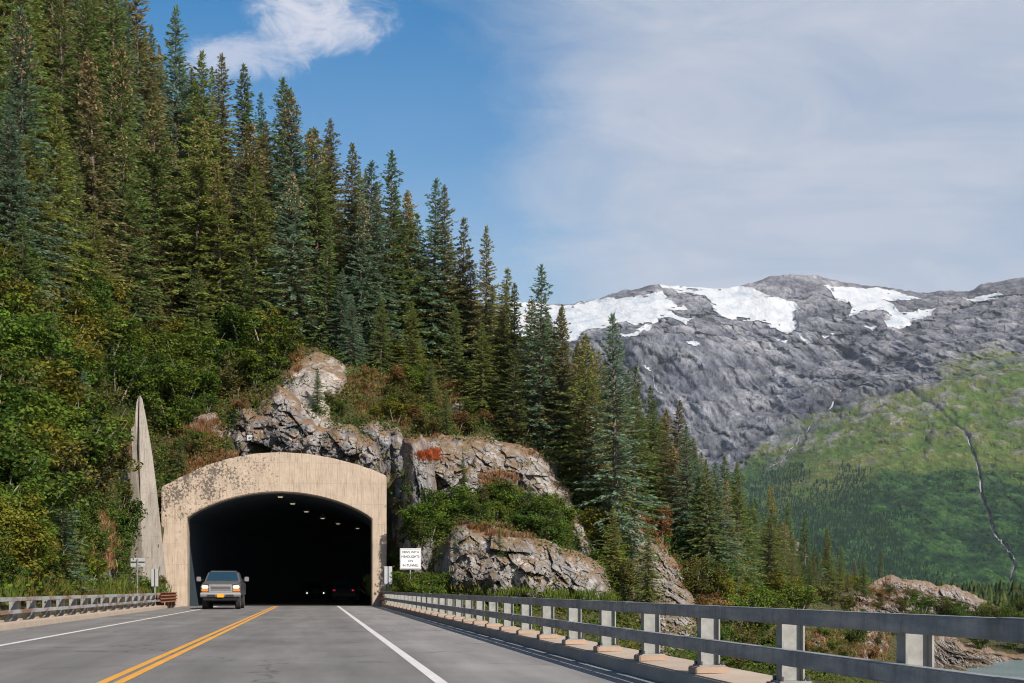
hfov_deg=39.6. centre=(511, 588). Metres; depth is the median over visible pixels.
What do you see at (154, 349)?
alder shrub
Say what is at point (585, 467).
spruce tree
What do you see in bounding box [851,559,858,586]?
spruce tree
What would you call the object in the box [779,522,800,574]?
spruce tree
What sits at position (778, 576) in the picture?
alder shrub
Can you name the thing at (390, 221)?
spruce tree
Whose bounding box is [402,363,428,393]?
alder shrub
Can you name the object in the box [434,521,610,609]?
rock outcrop
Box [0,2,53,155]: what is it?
spruce tree
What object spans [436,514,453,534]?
alder shrub
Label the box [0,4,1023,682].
hillside terrain
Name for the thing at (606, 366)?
spruce tree
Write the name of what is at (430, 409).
alder shrub
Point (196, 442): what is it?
alder shrub
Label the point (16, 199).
spruce tree
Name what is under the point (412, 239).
spruce tree
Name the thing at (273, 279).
spruce tree
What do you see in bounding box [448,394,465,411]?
rock outcrop
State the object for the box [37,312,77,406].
spruce tree
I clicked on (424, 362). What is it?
alder shrub
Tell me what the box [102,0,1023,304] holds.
sky
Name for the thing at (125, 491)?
alder shrub
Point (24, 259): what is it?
spruce tree
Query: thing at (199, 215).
spruce tree
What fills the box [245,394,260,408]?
alder shrub
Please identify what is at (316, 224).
spruce tree
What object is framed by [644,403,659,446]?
spruce tree
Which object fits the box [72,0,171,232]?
spruce tree
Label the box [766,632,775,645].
alder shrub
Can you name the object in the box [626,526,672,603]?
spruce tree
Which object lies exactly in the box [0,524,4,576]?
alder shrub
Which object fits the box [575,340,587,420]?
spruce tree
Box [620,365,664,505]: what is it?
spruce tree
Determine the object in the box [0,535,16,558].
alder shrub
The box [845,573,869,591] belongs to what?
alder shrub
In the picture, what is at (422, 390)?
alder shrub
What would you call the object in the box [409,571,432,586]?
alder shrub
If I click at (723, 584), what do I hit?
alder shrub
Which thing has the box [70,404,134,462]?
alder shrub
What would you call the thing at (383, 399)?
alder shrub
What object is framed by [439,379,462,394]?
alder shrub
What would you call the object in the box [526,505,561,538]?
alder shrub
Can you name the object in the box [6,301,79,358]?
alder shrub
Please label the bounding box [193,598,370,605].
tunnel road
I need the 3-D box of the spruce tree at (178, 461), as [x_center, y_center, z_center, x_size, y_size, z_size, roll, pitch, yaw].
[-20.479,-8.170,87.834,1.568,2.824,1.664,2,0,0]
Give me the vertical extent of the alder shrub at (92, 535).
2.119 m
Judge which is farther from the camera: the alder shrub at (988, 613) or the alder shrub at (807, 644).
the alder shrub at (988, 613)
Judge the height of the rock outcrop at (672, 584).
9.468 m
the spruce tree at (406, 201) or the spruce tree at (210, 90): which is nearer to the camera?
the spruce tree at (406, 201)
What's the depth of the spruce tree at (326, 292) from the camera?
103.13 m
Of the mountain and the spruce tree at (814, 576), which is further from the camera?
the mountain
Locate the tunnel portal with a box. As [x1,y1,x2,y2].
[161,452,388,607]
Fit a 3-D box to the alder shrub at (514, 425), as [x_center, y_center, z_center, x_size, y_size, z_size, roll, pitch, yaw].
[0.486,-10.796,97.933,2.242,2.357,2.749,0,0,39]
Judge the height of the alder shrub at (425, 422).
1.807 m
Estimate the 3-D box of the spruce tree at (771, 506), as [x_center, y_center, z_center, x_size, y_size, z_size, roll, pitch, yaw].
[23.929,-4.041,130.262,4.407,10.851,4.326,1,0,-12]
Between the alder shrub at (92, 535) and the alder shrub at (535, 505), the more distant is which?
the alder shrub at (535, 505)
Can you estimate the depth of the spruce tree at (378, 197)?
108.40 m
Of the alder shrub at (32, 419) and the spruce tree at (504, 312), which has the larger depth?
the spruce tree at (504, 312)
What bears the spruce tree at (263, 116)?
on the hillside terrain at (1016, 650)
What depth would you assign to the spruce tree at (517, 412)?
98.10 m
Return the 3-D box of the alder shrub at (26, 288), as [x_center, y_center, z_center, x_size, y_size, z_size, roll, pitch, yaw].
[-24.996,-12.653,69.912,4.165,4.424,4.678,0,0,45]
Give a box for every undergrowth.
[0,272,1023,682]
[381,534,889,682]
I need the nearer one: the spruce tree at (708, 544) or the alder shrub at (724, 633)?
the alder shrub at (724, 633)
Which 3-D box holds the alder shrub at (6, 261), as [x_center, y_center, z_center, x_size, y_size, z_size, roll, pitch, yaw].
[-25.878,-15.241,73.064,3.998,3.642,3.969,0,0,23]
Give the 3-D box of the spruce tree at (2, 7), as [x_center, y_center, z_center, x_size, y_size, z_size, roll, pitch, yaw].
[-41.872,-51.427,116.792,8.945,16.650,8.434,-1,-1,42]
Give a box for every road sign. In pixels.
[131,558,144,593]
[400,548,420,578]
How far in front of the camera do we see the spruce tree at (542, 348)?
114.25 m
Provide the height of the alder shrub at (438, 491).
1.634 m
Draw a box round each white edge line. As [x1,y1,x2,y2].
[0,606,215,645]
[337,606,447,682]
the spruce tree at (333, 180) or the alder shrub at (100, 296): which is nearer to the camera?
the alder shrub at (100, 296)
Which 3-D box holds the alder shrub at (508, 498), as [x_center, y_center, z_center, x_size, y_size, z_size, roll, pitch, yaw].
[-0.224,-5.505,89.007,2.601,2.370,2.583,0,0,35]
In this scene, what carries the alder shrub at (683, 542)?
on the hillside terrain at (1016, 650)
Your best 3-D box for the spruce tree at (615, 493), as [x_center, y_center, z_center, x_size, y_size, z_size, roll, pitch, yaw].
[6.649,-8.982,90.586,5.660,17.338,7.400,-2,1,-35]
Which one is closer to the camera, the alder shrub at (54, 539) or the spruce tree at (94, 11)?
the alder shrub at (54, 539)
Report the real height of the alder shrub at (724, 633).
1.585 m
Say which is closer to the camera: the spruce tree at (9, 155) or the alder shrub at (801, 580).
the spruce tree at (9, 155)
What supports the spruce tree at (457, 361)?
on the hillside terrain at (1016, 650)
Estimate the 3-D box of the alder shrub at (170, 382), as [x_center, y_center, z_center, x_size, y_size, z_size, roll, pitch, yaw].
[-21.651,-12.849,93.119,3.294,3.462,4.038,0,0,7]
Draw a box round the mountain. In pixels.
[481,274,1023,586]
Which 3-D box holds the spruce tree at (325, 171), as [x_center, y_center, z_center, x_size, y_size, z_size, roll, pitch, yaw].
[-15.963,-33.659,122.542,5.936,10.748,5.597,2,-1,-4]
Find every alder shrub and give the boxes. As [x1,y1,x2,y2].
[0,227,7,253]
[0,238,21,272]
[0,255,49,297]
[0,267,44,310]
[0,267,70,333]
[0,273,32,309]
[0,282,37,341]
[0,292,21,319]
[0,312,75,360]
[0,316,18,356]
[0,336,35,371]
[0,349,53,426]
[0,355,54,383]
[0,386,36,476]
[0,390,49,432]
[0,391,50,479]
[0,403,80,480]
[0,428,52,512]
[0,436,58,498]
[0,471,88,532]
[0,477,46,533]
[0,491,48,560]
[0,512,61,572]
[0,519,63,585]
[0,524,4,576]
[0,531,13,556]
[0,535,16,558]
[0,552,31,587]
[1,377,69,437]
[2,357,94,440]
[2,485,45,519]
[3,368,47,394]
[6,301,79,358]
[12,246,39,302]
[12,254,47,269]
[21,349,97,386]
[26,519,53,544]
[31,546,73,581]
[32,438,99,516]
[35,468,69,521]
[37,283,70,318]
[37,283,98,330]
[40,304,60,328]
[40,519,58,545]
[41,320,105,374]
[41,438,87,466]
[42,536,60,552]
[45,370,86,404]
[46,521,76,538]
[50,421,89,462]
[52,512,102,551]
[52,547,75,581]
[55,301,112,348]
[55,408,124,469]
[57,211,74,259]
[57,313,107,351]
[60,256,101,297]
[60,393,98,434]
[61,280,116,320]
[63,353,109,392]
[63,396,132,463]
[65,457,95,511]
[65,461,97,492]
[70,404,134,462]
[70,507,91,538]
[71,352,95,400]
[71,547,93,572]
[77,440,143,506]
[80,558,109,582]
[81,490,101,533]
[86,296,142,367]
[86,407,133,477]
[87,271,135,317]
[88,523,112,540]
[91,343,104,375]
[92,531,113,558]
[92,558,108,577]
[94,383,129,415]
[97,299,110,329]
[102,498,147,559]
[103,344,149,406]
[107,339,143,386]
[110,533,132,581]
[116,327,152,357]
[116,481,134,512]
[119,349,165,407]
[125,316,156,347]
[132,360,185,415]
[132,575,150,587]
[134,347,176,382]
[137,275,180,324]
[143,306,179,341]
[145,332,214,369]
[147,343,167,364]
[148,313,201,348]
[149,392,201,438]
[158,318,228,365]
[158,367,209,408]
[158,575,167,591]
[167,358,221,407]
[169,285,185,313]
[170,356,220,388]
[170,423,185,435]
[173,435,192,448]
[176,315,211,339]
[177,433,207,454]
[181,399,205,416]
[184,295,229,338]
[185,428,207,439]
[187,393,219,413]
[198,339,238,371]
[202,431,222,444]
[204,289,255,327]
[210,355,255,398]
[217,302,275,352]
[226,342,278,389]
[229,397,249,411]
[239,312,305,372]
[245,307,291,340]
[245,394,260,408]
[288,349,304,361]
[323,388,339,405]
[330,400,345,416]
[360,364,376,378]
[363,399,387,420]
[379,393,401,409]
[379,394,410,421]
[380,383,400,398]
[381,365,407,388]
[388,547,399,574]
[389,497,402,518]
[389,571,415,587]
[390,341,421,361]
[394,376,416,400]
[394,387,427,416]
[395,499,444,527]
[395,521,407,547]
[398,572,426,591]
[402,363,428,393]
[402,514,439,547]
[403,487,441,524]
[403,577,429,592]
[406,404,426,425]
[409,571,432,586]
[411,356,435,372]
[411,412,443,435]
[412,575,437,592]
[414,403,437,419]
[416,379,431,395]
[416,489,443,505]
[422,572,439,586]
[427,584,445,593]
[428,571,452,593]
[429,511,449,543]
[435,500,450,518]
[436,360,451,374]
[436,487,457,503]
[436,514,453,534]
[437,410,472,434]
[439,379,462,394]
[442,485,481,518]
[451,412,479,435]
[453,375,493,402]
[456,398,480,416]
[461,483,489,506]
[465,495,492,522]
[473,478,521,512]
[475,408,497,426]
[482,499,503,520]
[487,483,527,507]
[492,395,512,414]
[498,502,517,519]
[502,415,538,441]
[511,492,554,523]
[512,508,534,530]
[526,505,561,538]
[531,491,559,505]
[541,513,567,538]
[542,497,566,522]
[550,499,583,522]
[561,462,583,486]
[561,520,575,537]
[570,483,606,515]
[579,506,614,548]
[588,541,629,566]
[590,505,626,524]
[591,526,619,552]
[593,545,627,571]
[602,559,643,592]
[620,497,635,513]
[620,543,636,555]
[638,504,675,544]
[643,507,663,527]
[660,532,676,552]
[669,553,707,577]
[674,529,713,559]
[675,561,727,600]
[685,568,736,605]
[692,592,721,604]
[694,655,731,663]
[700,559,737,597]
[701,597,734,627]
[720,619,733,630]
[720,625,735,640]
[721,578,752,605]
[722,657,746,668]
[726,588,777,628]
[732,626,756,643]
[734,558,748,587]
[736,584,775,607]
[740,578,761,595]
[747,622,774,634]
[754,628,775,645]
[759,571,801,603]
[762,642,775,669]
[765,582,823,608]
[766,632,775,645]
[767,595,789,608]
[783,568,797,582]
[791,579,802,593]
[795,572,806,585]
[796,592,816,607]
[805,638,811,651]
[809,644,831,653]
[814,627,832,637]
[815,577,843,606]
[826,639,842,651]
[834,646,854,656]
[838,595,858,610]
[842,629,870,644]
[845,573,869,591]
[862,586,878,596]
[866,645,881,659]
[871,600,884,611]
[872,632,884,645]
[874,589,891,603]
[882,584,897,594]
[894,596,909,611]
[902,587,919,600]
[902,609,918,613]
[906,593,938,613]
[926,597,956,614]
[931,605,965,615]
[940,596,963,611]
[958,603,969,613]
[963,608,980,616]
[968,638,989,651]
[969,610,992,616]
[974,603,1003,616]
[978,601,992,612]
[992,609,1023,617]
[995,604,1019,616]
[1004,597,1023,615]
[1004,642,1018,648]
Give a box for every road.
[0,606,660,682]
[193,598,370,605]
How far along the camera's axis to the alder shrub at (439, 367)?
106.86 m
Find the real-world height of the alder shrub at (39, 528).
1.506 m
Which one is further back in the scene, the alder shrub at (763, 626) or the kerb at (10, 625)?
the alder shrub at (763, 626)
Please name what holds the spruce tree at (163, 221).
on the hillside terrain at (1016, 650)
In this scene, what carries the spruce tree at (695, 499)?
on the hillside terrain at (1016, 650)
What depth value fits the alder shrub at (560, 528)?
87.44 m
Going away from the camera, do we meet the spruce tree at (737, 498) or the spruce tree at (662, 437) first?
the spruce tree at (737, 498)
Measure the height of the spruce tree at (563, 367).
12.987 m
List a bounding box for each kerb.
[0,605,166,630]
[381,604,772,682]
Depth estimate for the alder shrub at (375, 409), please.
94.10 m
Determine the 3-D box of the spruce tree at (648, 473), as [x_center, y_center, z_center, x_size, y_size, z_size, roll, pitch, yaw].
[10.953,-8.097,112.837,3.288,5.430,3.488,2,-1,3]
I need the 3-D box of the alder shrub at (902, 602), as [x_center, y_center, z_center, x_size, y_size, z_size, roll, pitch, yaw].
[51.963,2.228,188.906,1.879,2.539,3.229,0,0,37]
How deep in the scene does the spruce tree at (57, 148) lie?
85.10 m
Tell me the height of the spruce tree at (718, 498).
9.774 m
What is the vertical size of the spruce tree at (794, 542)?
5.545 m
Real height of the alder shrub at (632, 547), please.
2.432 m
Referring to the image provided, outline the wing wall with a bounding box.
[129,396,167,591]
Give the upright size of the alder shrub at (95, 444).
4.187 m
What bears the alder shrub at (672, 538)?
on the hillside terrain at (1016, 650)
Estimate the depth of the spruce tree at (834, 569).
206.93 m
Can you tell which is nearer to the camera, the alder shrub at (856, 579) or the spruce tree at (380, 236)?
the spruce tree at (380, 236)
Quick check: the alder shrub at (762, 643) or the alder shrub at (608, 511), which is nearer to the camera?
the alder shrub at (762, 643)
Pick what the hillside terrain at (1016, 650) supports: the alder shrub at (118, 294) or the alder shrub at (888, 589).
the alder shrub at (118, 294)
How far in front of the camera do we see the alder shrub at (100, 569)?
58.76 m
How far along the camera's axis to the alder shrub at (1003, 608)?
217.55 m
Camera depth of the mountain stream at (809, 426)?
3922.45 m
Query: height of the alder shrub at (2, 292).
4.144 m
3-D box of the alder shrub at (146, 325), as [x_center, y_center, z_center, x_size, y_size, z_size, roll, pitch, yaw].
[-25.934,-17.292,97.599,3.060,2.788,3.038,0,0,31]
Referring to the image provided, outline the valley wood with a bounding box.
[866,579,1023,607]
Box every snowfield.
[509,291,692,340]
[658,284,799,333]
[686,339,699,345]
[821,333,833,338]
[824,284,935,328]
[965,291,1002,301]
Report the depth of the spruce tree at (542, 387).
98.75 m
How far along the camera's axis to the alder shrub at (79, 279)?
85.92 m
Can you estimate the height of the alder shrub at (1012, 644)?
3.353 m
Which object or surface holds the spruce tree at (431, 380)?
on the hillside terrain at (1016, 650)
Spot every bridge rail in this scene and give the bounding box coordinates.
[0,593,160,622]
[380,591,1023,682]
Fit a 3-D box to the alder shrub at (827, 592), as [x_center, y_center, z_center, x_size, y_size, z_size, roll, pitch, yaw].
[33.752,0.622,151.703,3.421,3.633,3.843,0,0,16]
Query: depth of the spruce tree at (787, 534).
196.34 m
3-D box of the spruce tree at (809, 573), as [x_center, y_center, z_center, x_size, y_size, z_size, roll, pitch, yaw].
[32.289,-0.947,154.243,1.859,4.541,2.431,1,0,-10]
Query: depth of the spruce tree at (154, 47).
123.02 m
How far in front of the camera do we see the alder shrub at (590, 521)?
90.51 m
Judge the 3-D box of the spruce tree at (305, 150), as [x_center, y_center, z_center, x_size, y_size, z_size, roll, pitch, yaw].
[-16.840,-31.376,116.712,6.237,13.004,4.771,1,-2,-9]
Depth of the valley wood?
403.78 m
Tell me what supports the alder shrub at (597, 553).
on the hillside terrain at (1016, 650)
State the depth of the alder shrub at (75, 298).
82.25 m
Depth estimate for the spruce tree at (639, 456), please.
105.04 m
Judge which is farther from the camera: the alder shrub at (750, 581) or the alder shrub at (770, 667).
the alder shrub at (750, 581)
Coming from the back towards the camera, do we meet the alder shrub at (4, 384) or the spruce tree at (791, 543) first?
the spruce tree at (791, 543)
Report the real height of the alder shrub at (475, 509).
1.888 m
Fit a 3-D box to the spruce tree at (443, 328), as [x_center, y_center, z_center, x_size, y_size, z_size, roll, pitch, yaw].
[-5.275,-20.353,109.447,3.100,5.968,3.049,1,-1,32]
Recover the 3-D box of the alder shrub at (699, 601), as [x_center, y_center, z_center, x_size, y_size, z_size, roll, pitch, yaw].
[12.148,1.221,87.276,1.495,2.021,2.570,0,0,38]
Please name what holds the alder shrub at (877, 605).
on the rock outcrop at (955, 593)
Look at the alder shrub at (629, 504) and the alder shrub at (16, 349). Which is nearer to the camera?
the alder shrub at (16, 349)
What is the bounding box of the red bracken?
[410,445,442,460]
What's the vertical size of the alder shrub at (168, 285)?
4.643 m
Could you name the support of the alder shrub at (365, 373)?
on the hillside terrain at (1016, 650)
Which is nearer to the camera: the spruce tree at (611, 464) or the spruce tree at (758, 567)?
the spruce tree at (611, 464)
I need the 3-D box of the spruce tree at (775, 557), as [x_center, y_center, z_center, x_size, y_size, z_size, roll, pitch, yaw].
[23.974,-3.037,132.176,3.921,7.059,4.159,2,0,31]
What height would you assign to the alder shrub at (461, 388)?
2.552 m
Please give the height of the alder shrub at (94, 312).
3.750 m
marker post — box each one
[151,569,157,604]
[384,566,391,591]
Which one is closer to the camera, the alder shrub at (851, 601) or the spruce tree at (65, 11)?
the spruce tree at (65, 11)
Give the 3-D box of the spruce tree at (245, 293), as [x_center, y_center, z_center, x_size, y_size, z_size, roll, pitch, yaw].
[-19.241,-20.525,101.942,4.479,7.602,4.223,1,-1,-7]
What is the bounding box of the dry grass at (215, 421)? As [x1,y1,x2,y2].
[3,357,937,660]
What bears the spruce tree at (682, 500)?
on the hillside terrain at (1016, 650)
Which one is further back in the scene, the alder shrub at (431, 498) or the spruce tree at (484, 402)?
the spruce tree at (484, 402)
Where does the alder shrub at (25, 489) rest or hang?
on the hillside terrain at (1016, 650)
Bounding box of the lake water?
[966,659,1023,677]
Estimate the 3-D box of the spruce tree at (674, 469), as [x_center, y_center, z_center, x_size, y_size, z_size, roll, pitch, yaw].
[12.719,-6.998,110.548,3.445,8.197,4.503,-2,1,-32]
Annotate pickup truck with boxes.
[197,571,248,608]
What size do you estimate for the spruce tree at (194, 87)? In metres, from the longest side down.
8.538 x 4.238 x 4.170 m
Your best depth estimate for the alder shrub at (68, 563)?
53.56 m
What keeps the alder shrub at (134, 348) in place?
on the hillside terrain at (1016, 650)
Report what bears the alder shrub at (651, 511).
on the hillside terrain at (1016, 650)
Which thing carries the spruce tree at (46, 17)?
on the hillside terrain at (1016, 650)
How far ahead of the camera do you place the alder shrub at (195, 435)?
89.56 m
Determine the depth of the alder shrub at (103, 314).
86.59 m
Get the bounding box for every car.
[305,582,325,600]
[332,581,359,601]
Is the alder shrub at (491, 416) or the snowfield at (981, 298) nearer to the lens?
the alder shrub at (491, 416)
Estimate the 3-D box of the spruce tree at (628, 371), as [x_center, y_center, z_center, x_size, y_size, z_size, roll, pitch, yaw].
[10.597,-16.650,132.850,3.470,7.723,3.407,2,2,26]
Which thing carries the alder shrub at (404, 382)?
on the hillside terrain at (1016, 650)
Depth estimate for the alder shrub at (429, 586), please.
78.21 m
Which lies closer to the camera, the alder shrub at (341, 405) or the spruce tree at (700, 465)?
the alder shrub at (341, 405)
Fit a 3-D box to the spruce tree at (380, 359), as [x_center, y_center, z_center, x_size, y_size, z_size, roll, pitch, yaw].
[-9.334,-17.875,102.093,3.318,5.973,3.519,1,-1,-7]
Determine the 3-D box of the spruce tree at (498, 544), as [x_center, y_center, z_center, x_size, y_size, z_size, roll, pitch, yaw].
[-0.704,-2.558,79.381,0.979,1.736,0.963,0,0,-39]
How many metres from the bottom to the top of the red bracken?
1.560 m
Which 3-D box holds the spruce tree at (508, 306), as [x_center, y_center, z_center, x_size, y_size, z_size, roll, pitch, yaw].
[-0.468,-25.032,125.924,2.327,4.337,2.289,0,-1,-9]
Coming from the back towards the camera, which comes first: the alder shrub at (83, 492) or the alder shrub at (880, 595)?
the alder shrub at (880, 595)
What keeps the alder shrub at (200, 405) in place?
on the rock outcrop at (204, 415)
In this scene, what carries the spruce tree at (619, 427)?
on the hillside terrain at (1016, 650)
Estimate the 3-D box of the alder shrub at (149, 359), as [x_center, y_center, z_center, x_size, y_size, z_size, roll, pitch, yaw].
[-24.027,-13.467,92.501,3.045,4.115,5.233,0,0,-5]
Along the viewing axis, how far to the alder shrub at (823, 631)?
102.21 m
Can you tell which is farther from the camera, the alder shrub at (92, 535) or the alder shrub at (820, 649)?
the alder shrub at (820, 649)
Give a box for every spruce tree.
[0,0,45,47]
[0,0,59,113]
[0,0,85,231]
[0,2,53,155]
[0,6,84,293]
[0,9,49,170]
[0,93,57,281]
[0,134,70,303]
[0,137,77,289]
[0,215,63,325]
[2,0,74,141]
[33,0,81,112]
[33,0,104,217]
[33,92,102,293]
[34,0,68,66]
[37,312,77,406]
[39,0,92,127]
[39,0,132,212]
[43,129,89,257]
[46,232,79,317]
[50,0,82,62]
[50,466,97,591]
[58,49,145,290]
[63,149,102,300]
[65,0,144,160]
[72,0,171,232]
[76,0,114,66]
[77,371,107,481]
[80,213,136,346]
[82,0,133,125]
[86,43,172,300]
[93,57,147,212]
[97,127,184,344]
[106,182,162,315]
[106,238,138,323]
[110,0,186,186]
[114,0,148,62]
[114,0,152,191]
[123,201,165,341]
[129,23,147,95]
[129,100,216,315]
[134,74,190,257]
[137,4,209,229]
[140,24,179,181]
[142,221,183,332]
[146,186,171,262]
[148,182,195,322]
[151,47,172,130]
[155,56,173,110]
[155,115,235,324]
[168,49,238,257]
[171,433,188,476]
[172,58,206,197]
[172,216,233,317]
[174,265,222,351]
[179,69,200,117]
[181,86,205,150]
[186,159,251,336]
[187,52,247,242]
[196,66,232,186]
[200,165,293,339]
[209,120,290,308]
[210,150,271,288]
[213,250,266,345]
[224,63,277,238]
[247,122,286,269]
[252,121,272,184]
[253,92,275,202]
[255,171,334,340]
[256,77,307,240]
[257,247,290,332]
[260,88,339,288]
[272,239,329,339]
[276,126,349,307]
[277,128,337,260]
[299,215,347,349]
[305,118,356,272]
[308,367,329,414]
[315,143,383,322]
[317,138,349,250]
[319,268,360,354]
[329,160,425,354]
[330,200,386,354]
[334,294,373,369]
[335,170,366,284]
[344,245,402,355]
[353,168,378,250]
[357,183,398,340]
[365,298,399,374]
[369,149,431,349]
[381,187,415,294]
[383,274,408,342]
[385,190,441,343]
[385,217,422,340]
[389,301,437,383]
[396,177,467,356]
[398,212,445,349]
[403,208,424,273]
[407,254,450,354]
[416,183,474,359]
[421,360,441,409]
[434,217,484,366]
[435,304,474,394]
[435,389,458,434]
[436,291,451,356]
[437,241,460,309]
[441,277,477,370]
[443,248,492,373]
[451,322,506,413]
[455,224,516,385]
[459,456,468,492]
[478,267,538,398]
[480,318,511,402]
[486,283,535,419]
[487,284,500,322]
[492,299,551,428]
[495,350,542,447]
[495,527,505,556]
[496,345,538,423]
[498,283,515,326]
[505,264,584,456]
[523,482,536,510]
[524,310,584,463]
[525,324,549,389]
[532,387,557,457]
[536,334,556,416]
[536,339,570,412]
[537,304,588,473]
[539,383,578,470]
[540,332,632,508]
[544,314,571,375]
[549,503,570,546]
[568,341,591,463]
[568,384,630,517]
[569,313,669,575]
[569,341,588,398]
[570,440,606,495]
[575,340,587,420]
[578,359,606,434]
[589,352,605,410]
[590,350,627,496]
[595,463,628,540]
[596,506,636,590]
[600,359,615,405]
[607,390,638,489]
[608,383,630,434]
[608,399,630,452]
[618,388,675,517]
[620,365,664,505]
[623,369,638,430]
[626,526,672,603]
[640,385,679,515]
[640,456,664,511]
[641,419,661,490]
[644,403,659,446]
[649,400,696,530]
[653,417,669,489]
[654,408,672,494]
[656,446,686,540]
[657,444,677,530]
[665,425,711,548]
[672,477,731,576]
[678,462,758,591]
[679,441,696,509]
[680,459,741,588]
[689,438,703,479]
[689,452,705,511]
[689,462,701,504]
[694,481,714,549]
[698,452,710,478]
[710,455,742,545]
[712,480,753,588]
[719,491,763,589]
[723,524,749,595]
[724,461,768,595]
[741,511,767,589]
[746,512,758,552]
[747,497,764,556]
[748,499,766,548]
[748,503,764,558]
[749,542,765,584]
[754,517,794,599]
[755,486,790,582]
[755,523,790,578]
[758,534,782,580]
[776,503,803,568]
[776,527,800,577]
[778,531,797,570]
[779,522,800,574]
[782,525,795,555]
[786,532,803,576]
[788,557,803,591]
[789,539,802,572]
[796,515,814,584]
[797,539,808,576]
[803,546,828,587]
[803,561,818,596]
[808,559,819,590]
[816,528,841,591]
[825,556,839,580]
[834,546,851,588]
[835,558,846,587]
[840,570,853,592]
[851,556,875,598]
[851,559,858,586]
[874,552,885,579]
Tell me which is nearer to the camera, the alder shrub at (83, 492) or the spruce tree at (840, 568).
the alder shrub at (83, 492)
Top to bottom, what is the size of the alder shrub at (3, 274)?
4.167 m
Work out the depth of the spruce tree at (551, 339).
108.10 m
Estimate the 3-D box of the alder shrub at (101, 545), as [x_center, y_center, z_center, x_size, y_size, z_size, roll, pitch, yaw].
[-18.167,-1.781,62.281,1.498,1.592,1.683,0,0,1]
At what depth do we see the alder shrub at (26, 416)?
52.76 m
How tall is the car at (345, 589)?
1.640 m
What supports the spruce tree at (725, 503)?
on the hillside terrain at (1016, 650)
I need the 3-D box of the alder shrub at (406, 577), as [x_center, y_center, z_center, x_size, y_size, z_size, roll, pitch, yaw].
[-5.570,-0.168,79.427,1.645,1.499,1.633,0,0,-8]
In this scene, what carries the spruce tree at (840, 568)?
on the hillside terrain at (1016, 650)
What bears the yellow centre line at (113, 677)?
on the road at (307, 644)
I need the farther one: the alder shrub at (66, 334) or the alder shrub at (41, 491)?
the alder shrub at (66, 334)
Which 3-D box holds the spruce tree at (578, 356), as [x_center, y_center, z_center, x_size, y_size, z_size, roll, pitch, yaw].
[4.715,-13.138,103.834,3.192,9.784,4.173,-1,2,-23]
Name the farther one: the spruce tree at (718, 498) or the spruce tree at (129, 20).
the spruce tree at (129, 20)
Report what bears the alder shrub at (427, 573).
on the hillside terrain at (1016, 650)
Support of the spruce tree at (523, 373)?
on the hillside terrain at (1016, 650)
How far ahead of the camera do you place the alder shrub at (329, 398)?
93.23 m
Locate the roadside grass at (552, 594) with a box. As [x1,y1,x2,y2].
[0,571,623,612]
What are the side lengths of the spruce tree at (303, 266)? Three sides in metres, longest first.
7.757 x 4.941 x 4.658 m
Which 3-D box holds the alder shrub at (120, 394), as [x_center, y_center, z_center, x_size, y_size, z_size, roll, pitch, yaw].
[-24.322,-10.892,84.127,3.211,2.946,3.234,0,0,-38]
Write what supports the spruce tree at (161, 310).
on the hillside terrain at (1016, 650)
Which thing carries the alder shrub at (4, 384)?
on the hillside terrain at (1016, 650)
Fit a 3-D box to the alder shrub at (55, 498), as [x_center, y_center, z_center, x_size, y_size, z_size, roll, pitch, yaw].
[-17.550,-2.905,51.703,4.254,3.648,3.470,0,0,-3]
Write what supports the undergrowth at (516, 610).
on the hillside terrain at (1016, 650)
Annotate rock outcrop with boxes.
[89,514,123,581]
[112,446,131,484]
[182,411,227,454]
[227,386,389,482]
[283,352,346,427]
[357,420,403,510]
[390,434,439,575]
[404,433,590,555]
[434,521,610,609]
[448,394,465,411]
[627,514,696,655]
[807,635,825,645]
[849,574,986,613]
[852,631,887,658]
[934,636,1023,669]
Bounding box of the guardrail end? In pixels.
[157,592,176,607]
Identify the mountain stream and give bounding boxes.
[770,388,841,466]
[967,438,1014,575]
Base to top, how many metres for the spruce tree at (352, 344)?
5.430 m
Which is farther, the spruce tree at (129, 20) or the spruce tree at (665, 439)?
the spruce tree at (129, 20)
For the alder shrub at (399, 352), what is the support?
on the hillside terrain at (1016, 650)
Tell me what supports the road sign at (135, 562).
on the hillside terrain at (1016, 650)
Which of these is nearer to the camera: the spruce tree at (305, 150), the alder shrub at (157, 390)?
the alder shrub at (157, 390)
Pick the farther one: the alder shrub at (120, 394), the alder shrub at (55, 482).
the alder shrub at (120, 394)
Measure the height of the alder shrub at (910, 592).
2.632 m
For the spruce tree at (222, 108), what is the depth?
116.02 m
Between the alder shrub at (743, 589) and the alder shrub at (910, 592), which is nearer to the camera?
the alder shrub at (743, 589)
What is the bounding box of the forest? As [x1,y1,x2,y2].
[745,460,952,583]
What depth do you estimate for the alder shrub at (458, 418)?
96.75 m
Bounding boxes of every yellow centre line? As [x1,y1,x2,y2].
[97,606,274,682]
[114,606,277,682]
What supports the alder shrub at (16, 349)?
on the hillside terrain at (1016, 650)
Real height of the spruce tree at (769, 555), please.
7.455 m
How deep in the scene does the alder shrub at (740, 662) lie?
69.76 m
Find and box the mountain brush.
[729,398,1023,587]
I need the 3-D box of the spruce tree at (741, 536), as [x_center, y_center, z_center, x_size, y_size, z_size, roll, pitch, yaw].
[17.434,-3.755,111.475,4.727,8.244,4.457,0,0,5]
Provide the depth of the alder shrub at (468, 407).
99.79 m

